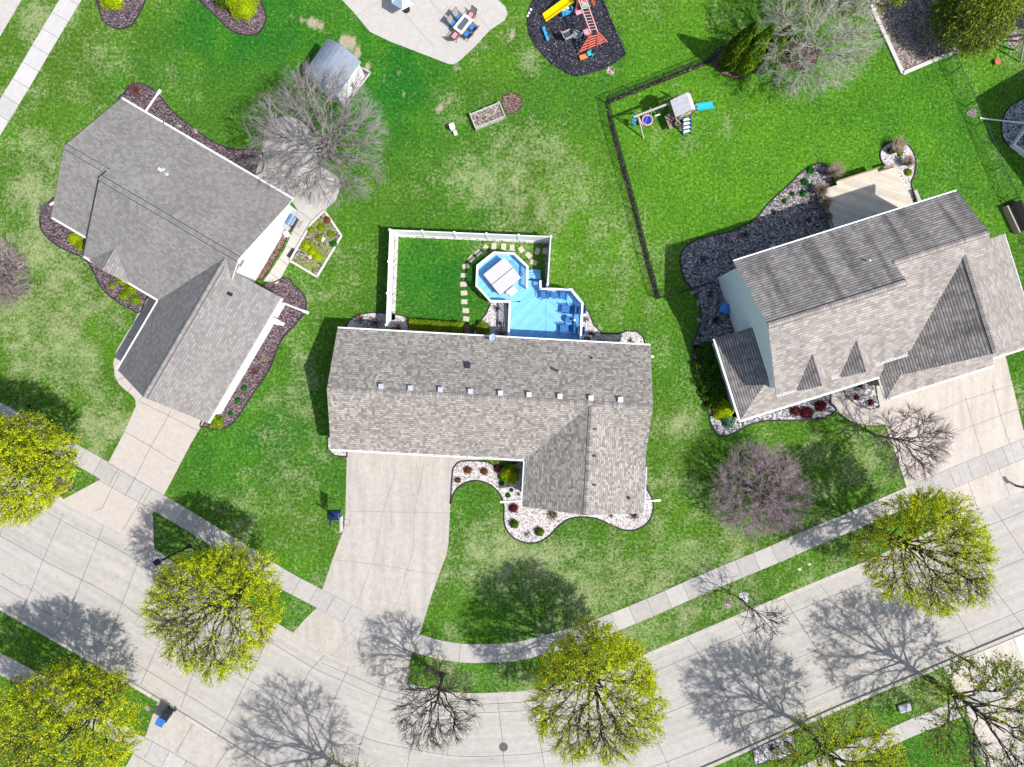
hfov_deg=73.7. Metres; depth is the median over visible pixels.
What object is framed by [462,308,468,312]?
stepping stone
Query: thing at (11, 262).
ornamental tree
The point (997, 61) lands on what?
toy saucer
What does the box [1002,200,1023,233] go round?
covered planter
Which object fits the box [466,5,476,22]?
patio chair
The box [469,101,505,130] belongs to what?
raised planter
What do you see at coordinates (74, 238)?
evergreen shrub
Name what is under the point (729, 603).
bare patch
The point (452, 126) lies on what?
birdbath
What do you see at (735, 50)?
arborvitae
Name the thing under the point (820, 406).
barberry
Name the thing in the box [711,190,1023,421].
two storey house
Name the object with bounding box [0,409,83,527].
street tree
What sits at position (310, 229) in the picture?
perennial plant
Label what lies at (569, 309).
patio chair
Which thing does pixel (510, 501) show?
downspout extension
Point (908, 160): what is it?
ornamental grass
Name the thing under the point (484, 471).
barberry
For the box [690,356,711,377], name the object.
juniper
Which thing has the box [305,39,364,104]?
garden shed
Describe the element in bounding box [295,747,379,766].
street tree
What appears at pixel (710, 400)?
juniper
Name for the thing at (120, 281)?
evergreen shrub
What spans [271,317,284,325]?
utility cabinet
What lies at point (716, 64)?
mulch bed
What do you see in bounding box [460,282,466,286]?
stepping stone
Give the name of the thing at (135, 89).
bare shrub
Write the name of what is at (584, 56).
toy slide
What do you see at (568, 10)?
toy climber
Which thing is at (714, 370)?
juniper
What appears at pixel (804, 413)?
barberry
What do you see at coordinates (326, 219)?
perennial plant
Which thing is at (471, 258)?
stepping stone
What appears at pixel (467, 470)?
barberry
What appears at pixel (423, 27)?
patio
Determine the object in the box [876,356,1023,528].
driveway
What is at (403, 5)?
patio umbrella
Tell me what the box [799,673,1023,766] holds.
pavement
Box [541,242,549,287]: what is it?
stone strip
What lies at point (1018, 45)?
timber swing set
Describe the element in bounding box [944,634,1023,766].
driveway
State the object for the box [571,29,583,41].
lawn chair
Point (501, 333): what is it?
bare shrub
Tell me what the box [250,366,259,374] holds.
bare shrub
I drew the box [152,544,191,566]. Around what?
street lamp
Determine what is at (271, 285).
bare shrub
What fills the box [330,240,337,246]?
perennial plant
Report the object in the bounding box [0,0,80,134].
pavement
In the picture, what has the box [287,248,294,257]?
door mat
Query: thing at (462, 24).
fire table
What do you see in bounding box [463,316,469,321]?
stepping stone
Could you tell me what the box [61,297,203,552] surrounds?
driveway
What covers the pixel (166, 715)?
wheeled bin
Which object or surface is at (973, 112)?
bare patch
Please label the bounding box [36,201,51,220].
bare shrub
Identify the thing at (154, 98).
downspout extension
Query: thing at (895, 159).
gravel bed
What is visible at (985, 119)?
chain link fence
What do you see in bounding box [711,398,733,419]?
evergreen shrub
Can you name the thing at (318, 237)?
perennial plant
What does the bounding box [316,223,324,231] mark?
perennial plant
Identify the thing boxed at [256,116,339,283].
patio
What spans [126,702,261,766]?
driveway
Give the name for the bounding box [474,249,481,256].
stepping stone
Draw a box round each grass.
[551,512,557,518]
[814,182,829,196]
[819,196,833,208]
[822,212,832,220]
[824,160,846,177]
[888,137,907,154]
[902,153,916,167]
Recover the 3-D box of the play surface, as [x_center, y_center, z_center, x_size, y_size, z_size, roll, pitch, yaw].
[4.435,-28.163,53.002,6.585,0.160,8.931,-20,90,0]
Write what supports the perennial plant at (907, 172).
on the gravel bed at (895, 159)
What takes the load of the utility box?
on the lawn at (41, 660)
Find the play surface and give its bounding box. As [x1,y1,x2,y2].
[527,0,625,76]
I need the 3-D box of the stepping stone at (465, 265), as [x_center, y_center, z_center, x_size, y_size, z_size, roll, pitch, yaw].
[-3.599,-9.098,52.980,0.527,0.050,0.352,-12,90,0]
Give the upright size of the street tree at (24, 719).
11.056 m
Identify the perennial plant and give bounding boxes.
[300,240,311,251]
[305,243,317,257]
[307,225,314,233]
[312,250,322,261]
[315,234,322,241]
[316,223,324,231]
[323,216,330,223]
[327,230,334,237]
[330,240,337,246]
[799,188,806,196]
[800,177,808,185]
[806,166,814,174]
[903,168,911,175]
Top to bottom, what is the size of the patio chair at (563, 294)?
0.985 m
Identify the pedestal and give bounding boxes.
[283,230,290,237]
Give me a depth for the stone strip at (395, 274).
52.98 m
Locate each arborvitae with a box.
[718,21,756,72]
[735,23,774,76]
[753,25,792,73]
[775,30,795,64]
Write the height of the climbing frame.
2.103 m
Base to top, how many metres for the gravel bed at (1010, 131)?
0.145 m
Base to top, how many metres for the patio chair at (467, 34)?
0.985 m
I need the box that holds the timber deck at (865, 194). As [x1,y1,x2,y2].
[821,164,920,228]
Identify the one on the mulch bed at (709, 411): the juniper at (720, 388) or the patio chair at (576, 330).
the juniper at (720, 388)
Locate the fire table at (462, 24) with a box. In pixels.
[453,13,472,34]
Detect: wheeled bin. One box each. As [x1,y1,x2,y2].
[155,717,164,727]
[160,705,176,722]
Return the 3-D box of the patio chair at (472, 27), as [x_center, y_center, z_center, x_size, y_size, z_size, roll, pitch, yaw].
[-2.931,-27.327,52.508,0.780,0.985,0.560,38,90,0]
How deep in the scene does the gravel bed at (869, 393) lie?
52.95 m
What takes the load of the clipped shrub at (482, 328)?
on the gravel bed at (492, 317)
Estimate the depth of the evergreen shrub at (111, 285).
52.85 m
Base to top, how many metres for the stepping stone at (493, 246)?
0.050 m
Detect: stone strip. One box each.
[392,235,544,319]
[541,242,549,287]
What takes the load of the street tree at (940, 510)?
on the lawn at (698, 454)
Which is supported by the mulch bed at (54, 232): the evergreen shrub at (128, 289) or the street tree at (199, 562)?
the evergreen shrub at (128, 289)
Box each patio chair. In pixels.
[446,14,457,26]
[449,29,460,42]
[452,7,462,20]
[462,29,473,38]
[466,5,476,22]
[468,22,479,34]
[540,287,548,299]
[559,288,568,299]
[559,324,573,332]
[561,304,575,314]
[574,326,584,334]
[575,305,585,313]
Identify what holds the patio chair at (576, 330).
on the blue deck at (532, 314)
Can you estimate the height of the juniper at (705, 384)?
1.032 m
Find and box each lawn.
[0,0,1023,692]
[0,611,1023,766]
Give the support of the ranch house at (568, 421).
on the lawn at (698, 454)
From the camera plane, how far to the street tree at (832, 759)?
46.41 m
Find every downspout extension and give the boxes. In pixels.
[145,89,161,110]
[283,302,308,313]
[500,500,520,502]
[645,499,660,501]
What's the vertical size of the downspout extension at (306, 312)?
0.135 m
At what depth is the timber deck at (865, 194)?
52.40 m
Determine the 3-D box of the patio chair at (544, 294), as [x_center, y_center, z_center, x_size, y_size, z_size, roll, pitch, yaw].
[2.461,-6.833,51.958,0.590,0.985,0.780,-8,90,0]
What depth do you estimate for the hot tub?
51.47 m
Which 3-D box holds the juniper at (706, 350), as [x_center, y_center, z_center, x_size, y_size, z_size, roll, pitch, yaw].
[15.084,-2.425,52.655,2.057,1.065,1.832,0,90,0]
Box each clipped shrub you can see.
[100,0,124,11]
[215,0,230,10]
[225,0,258,21]
[473,320,489,334]
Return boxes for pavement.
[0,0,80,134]
[0,402,1023,662]
[0,653,197,766]
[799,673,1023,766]
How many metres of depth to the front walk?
52.97 m
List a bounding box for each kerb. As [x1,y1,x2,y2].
[0,464,1023,695]
[0,605,1023,766]
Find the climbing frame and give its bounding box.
[574,0,607,53]
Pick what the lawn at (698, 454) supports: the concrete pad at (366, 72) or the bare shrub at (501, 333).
the concrete pad at (366, 72)
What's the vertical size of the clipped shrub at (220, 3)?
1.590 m
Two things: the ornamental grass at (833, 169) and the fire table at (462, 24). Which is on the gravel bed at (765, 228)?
the ornamental grass at (833, 169)
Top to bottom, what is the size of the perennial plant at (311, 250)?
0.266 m
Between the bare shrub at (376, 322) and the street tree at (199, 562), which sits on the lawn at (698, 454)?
the street tree at (199, 562)
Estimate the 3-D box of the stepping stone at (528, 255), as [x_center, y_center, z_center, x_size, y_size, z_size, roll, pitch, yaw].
[1.288,-9.951,52.980,0.386,0.050,0.501,-44,90,0]
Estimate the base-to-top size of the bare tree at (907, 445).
7.802 m
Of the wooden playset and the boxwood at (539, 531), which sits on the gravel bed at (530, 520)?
the boxwood at (539, 531)
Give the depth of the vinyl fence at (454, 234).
51.93 m
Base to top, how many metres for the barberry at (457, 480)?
0.448 m
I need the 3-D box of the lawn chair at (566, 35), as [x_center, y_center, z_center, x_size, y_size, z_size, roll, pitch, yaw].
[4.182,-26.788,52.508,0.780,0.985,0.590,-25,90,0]
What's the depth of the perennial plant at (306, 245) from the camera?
52.81 m
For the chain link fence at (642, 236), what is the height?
1.350 m
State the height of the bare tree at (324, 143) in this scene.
9.516 m
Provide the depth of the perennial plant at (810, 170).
52.88 m
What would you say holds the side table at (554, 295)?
on the blue deck at (532, 314)
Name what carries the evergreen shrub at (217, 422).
on the mulch bed at (287, 290)
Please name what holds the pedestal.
on the mulch bed at (273, 257)
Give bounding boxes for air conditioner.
[582,335,591,340]
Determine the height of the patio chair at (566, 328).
0.985 m
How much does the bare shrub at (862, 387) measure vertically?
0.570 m
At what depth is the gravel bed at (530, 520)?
52.98 m
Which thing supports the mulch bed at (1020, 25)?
on the lawn at (698, 454)
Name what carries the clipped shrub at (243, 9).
on the mulch bed at (255, 25)
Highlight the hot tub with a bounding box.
[483,257,522,294]
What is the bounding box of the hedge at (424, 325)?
[407,318,463,333]
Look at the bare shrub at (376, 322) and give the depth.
52.71 m
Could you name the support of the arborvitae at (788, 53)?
on the mulch bed at (716, 64)
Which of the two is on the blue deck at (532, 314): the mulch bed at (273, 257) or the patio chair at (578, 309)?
the patio chair at (578, 309)
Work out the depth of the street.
53.13 m
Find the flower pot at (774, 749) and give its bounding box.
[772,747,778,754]
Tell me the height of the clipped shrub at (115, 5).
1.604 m
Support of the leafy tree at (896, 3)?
on the lawn at (698, 454)
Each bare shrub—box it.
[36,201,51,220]
[127,79,143,99]
[240,152,256,169]
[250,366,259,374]
[260,353,268,362]
[264,279,276,291]
[352,314,365,323]
[369,316,381,328]
[497,328,507,335]
[629,513,639,520]
[712,315,719,323]
[856,384,866,393]
[971,737,992,759]
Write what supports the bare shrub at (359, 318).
on the gravel bed at (368, 316)
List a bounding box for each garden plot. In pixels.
[289,210,342,276]
[869,0,957,74]
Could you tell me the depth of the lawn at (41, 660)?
53.00 m
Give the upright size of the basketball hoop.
3.745 m
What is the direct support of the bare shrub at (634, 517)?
on the gravel bed at (530, 520)
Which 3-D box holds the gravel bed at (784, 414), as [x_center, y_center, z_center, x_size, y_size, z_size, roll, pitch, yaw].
[20.239,2.377,53.007,9.910,0.150,2.092,-10,90,0]
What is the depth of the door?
51.72 m
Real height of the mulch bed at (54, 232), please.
0.145 m
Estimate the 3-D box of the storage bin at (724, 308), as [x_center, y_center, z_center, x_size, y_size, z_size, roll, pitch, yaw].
[16.363,-5.773,52.624,0.720,0.751,0.800,17,90,0]
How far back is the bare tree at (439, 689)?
47.38 m
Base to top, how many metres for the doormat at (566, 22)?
0.100 m
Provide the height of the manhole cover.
0.035 m
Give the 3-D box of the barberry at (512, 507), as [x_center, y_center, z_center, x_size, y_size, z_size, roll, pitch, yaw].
[0.124,9.642,52.748,0.907,0.616,0.908,0,90,0]
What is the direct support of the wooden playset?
on the lawn at (698, 454)
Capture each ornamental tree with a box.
[0,238,34,310]
[709,436,818,545]
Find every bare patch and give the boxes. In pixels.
[606,67,614,75]
[724,599,733,608]
[739,592,748,602]
[967,108,976,117]
[1007,30,1022,47]
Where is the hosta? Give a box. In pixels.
[235,396,240,402]
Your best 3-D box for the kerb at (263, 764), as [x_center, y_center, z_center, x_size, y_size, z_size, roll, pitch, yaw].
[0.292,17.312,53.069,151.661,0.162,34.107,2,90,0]
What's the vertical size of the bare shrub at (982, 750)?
1.133 m
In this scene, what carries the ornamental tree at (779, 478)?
on the lawn at (698, 454)
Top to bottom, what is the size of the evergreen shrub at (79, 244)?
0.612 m
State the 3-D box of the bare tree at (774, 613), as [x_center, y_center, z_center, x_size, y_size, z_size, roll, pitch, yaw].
[18.129,17.052,50.046,3.944,6.126,4.031,0,90,0]
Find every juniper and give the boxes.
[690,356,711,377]
[692,374,718,395]
[694,341,715,361]
[700,387,724,410]
[703,357,721,378]
[711,377,727,398]
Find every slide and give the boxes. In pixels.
[542,0,573,21]
[579,50,592,59]
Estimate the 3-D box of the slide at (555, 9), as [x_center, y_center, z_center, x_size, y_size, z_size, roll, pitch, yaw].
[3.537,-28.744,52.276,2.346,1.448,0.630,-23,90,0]
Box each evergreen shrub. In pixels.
[67,233,81,244]
[75,239,84,251]
[108,282,114,288]
[114,277,126,285]
[118,291,128,300]
[123,284,137,295]
[129,294,140,304]
[210,414,223,428]
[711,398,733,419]
[721,415,735,427]
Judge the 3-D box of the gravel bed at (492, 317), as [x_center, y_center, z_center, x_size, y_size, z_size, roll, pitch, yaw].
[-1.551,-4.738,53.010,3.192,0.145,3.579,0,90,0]
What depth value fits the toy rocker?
52.74 m
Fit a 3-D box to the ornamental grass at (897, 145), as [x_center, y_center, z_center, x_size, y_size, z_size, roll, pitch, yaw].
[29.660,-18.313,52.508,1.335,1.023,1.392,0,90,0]
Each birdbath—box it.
[449,123,457,135]
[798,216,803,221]
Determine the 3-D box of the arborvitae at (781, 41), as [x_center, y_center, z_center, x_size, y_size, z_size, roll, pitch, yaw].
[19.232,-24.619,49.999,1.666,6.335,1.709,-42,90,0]
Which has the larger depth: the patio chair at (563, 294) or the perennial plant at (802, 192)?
the perennial plant at (802, 192)
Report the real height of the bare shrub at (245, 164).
0.895 m
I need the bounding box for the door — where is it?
[344,74,359,94]
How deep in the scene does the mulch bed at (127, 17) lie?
52.98 m
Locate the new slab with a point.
(1019, 640)
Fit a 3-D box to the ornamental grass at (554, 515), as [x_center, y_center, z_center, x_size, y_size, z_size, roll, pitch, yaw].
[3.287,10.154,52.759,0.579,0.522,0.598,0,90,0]
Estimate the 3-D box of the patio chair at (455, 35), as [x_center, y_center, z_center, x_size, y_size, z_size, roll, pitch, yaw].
[-4.414,-26.703,52.508,0.560,0.985,0.780,38,90,0]
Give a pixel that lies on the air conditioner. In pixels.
(587, 337)
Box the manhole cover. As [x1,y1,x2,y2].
[499,743,507,750]
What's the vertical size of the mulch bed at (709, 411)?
0.130 m
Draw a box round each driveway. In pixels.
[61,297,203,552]
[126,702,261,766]
[293,452,522,682]
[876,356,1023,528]
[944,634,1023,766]
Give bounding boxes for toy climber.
[560,4,572,16]
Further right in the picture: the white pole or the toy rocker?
the white pole
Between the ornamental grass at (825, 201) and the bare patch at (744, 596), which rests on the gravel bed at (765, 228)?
the ornamental grass at (825, 201)
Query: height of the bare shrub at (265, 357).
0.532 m
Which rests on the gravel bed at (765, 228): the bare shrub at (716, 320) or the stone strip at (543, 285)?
the bare shrub at (716, 320)
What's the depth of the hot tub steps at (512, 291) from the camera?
52.25 m
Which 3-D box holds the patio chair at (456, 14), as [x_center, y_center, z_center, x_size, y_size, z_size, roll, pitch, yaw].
[-4.136,-28.269,52.508,0.780,0.985,0.560,38,90,0]
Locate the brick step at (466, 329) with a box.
[464,325,469,333]
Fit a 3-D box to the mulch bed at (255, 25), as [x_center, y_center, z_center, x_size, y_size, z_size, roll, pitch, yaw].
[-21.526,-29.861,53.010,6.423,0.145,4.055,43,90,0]
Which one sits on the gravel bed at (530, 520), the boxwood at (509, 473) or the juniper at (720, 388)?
the boxwood at (509, 473)
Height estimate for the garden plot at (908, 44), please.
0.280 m
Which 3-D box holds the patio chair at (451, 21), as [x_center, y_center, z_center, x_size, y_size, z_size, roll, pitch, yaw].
[-4.543,-27.749,52.508,0.780,0.985,0.560,38,90,0]
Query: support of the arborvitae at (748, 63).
on the mulch bed at (716, 64)
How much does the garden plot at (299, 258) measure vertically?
0.210 m
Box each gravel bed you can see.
[327,435,346,457]
[346,312,408,330]
[450,460,653,543]
[472,303,508,335]
[582,308,644,343]
[680,163,834,349]
[709,394,836,435]
[752,732,795,765]
[843,382,879,409]
[879,141,916,200]
[1001,98,1023,152]
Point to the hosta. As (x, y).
(237, 399)
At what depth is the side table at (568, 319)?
51.95 m
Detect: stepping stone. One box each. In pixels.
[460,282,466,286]
[462,263,468,268]
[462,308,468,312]
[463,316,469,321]
[467,255,474,262]
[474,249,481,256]
[491,243,496,249]
[501,243,505,249]
[525,252,531,258]
[530,259,536,265]
[543,248,547,253]
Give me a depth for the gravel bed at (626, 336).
52.98 m
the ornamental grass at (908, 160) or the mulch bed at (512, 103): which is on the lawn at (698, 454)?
the mulch bed at (512, 103)
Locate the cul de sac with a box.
[0,0,20,35]
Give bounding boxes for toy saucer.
[995,53,1011,63]
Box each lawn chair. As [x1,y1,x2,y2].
[561,29,572,39]
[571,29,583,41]
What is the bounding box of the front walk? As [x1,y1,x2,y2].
[827,390,884,424]
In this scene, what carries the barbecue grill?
on the patio at (308, 213)
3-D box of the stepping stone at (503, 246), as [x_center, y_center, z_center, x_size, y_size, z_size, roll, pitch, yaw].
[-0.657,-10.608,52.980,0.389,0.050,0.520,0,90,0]
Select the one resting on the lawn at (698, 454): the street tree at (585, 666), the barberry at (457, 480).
the street tree at (585, 666)
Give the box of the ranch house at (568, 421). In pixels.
[327,327,652,514]
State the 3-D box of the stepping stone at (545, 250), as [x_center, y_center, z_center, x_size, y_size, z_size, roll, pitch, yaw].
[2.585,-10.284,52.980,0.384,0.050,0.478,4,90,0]
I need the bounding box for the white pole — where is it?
[980,117,1023,123]
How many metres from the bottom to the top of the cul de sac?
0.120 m
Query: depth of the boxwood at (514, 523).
52.66 m
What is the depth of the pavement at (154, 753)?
52.97 m
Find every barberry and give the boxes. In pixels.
[455,476,460,483]
[463,466,472,474]
[480,468,488,475]
[494,464,501,472]
[508,502,518,512]
[790,405,799,415]
[798,405,814,419]
[813,399,827,411]
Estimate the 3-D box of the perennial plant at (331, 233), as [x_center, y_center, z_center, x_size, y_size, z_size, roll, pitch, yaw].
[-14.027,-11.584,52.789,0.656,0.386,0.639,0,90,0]
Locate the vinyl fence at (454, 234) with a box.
[385,228,551,327]
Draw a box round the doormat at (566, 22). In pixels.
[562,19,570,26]
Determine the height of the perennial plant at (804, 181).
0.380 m
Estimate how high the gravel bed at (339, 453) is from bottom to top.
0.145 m
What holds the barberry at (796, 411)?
on the gravel bed at (784, 414)
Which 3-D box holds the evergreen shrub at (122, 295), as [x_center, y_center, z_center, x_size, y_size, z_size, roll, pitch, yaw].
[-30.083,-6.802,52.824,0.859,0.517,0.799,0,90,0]
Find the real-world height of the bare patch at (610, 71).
0.110 m
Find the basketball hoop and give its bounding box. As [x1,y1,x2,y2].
[328,511,349,532]
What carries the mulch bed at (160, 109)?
on the lawn at (698, 454)
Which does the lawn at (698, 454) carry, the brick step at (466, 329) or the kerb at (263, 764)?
the brick step at (466, 329)
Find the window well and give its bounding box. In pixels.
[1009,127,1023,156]
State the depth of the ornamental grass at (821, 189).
52.15 m
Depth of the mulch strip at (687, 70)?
52.99 m
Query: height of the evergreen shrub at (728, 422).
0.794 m
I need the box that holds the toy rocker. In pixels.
[542,26,548,40]
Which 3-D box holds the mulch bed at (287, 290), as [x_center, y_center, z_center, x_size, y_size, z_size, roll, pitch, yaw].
[-19.805,-1.972,53.010,3.955,0.145,13.374,24,90,0]
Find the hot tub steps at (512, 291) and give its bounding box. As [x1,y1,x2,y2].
[505,286,517,296]
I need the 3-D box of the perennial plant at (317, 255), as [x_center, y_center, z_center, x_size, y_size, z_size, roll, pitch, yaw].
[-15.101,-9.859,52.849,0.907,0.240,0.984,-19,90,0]
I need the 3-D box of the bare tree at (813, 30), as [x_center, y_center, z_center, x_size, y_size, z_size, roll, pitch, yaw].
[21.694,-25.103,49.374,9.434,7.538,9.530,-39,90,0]
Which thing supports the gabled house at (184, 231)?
on the lawn at (698, 454)
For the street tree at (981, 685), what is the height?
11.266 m
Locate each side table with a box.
[551,292,557,298]
[565,316,572,322]
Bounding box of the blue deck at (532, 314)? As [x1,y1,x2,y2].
[476,251,583,339]
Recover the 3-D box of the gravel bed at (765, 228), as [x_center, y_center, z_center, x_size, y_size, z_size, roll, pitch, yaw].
[18.785,-10.267,53.010,8.398,0.145,17.524,42,90,0]
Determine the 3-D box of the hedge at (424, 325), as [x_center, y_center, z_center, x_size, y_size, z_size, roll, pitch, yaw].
[-5.859,-4.255,52.618,4.411,1.071,1.314,4,90,0]
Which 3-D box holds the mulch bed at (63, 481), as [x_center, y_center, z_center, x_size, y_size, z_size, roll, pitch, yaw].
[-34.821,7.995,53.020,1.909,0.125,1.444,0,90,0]
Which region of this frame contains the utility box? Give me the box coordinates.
[897,702,911,712]
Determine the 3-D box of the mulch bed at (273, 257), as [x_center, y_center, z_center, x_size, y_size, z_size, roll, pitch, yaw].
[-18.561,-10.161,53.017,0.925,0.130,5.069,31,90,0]
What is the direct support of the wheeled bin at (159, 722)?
on the driveway at (182, 737)
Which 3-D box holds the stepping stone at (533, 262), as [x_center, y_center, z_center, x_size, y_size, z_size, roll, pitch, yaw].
[1.663,-9.397,52.980,0.522,0.050,0.380,18,90,0]
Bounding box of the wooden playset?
[631,89,714,138]
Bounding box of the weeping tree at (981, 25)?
[922,0,1023,63]
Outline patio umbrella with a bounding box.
[392,0,413,12]
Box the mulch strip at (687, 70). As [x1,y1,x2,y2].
[605,58,711,298]
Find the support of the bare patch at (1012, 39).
on the lawn at (698, 454)
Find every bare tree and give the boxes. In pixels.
[239,57,391,215]
[387,653,484,755]
[734,593,793,646]
[755,0,890,102]
[868,400,959,484]
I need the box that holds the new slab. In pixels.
[1014,635,1023,659]
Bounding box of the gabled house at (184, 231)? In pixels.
[51,97,296,423]
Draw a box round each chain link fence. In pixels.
[605,50,720,298]
[945,54,1023,230]
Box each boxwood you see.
[499,464,520,483]
[510,519,518,528]
[535,526,543,535]
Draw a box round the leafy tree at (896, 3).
[861,0,906,14]
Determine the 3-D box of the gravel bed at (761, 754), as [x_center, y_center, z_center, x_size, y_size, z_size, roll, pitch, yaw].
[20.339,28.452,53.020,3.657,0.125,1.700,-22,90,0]
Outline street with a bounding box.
[0,468,1023,766]
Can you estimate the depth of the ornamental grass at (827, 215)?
52.26 m
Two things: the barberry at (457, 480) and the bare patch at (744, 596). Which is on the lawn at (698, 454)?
the bare patch at (744, 596)
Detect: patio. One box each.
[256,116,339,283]
[342,0,506,64]
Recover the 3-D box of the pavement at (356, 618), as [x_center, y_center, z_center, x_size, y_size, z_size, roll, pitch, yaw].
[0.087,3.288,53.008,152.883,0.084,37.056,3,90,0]
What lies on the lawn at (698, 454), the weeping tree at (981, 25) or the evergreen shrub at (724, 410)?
the weeping tree at (981, 25)
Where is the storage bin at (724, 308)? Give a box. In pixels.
[719,303,729,314]
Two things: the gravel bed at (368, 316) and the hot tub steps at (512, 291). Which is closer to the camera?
the hot tub steps at (512, 291)
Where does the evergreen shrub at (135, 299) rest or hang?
on the mulch bed at (54, 232)
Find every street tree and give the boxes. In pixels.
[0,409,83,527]
[0,653,148,766]
[134,538,286,688]
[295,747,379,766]
[521,613,671,766]
[766,701,921,766]
[844,481,1000,620]
[908,644,1023,766]
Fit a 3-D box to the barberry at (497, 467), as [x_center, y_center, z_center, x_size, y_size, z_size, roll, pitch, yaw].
[-1.108,6.588,52.826,0.712,0.497,0.698,0,90,0]
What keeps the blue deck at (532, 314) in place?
on the lawn at (698, 454)
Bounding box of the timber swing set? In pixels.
[1014,37,1023,62]
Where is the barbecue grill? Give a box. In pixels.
[283,210,298,230]
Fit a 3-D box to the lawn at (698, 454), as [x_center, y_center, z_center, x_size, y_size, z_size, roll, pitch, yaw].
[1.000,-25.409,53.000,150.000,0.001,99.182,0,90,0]
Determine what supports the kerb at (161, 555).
on the street
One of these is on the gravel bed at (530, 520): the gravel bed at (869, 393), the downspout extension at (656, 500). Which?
the downspout extension at (656, 500)
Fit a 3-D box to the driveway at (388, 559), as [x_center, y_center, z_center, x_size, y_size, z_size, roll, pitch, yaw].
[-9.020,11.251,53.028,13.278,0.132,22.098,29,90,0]
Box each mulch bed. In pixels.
[39,196,148,312]
[53,477,75,495]
[96,0,145,28]
[118,82,264,174]
[199,0,266,35]
[199,277,306,429]
[257,226,292,279]
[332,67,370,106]
[502,93,522,113]
[693,345,736,417]
[711,39,817,78]
[1015,11,1023,28]

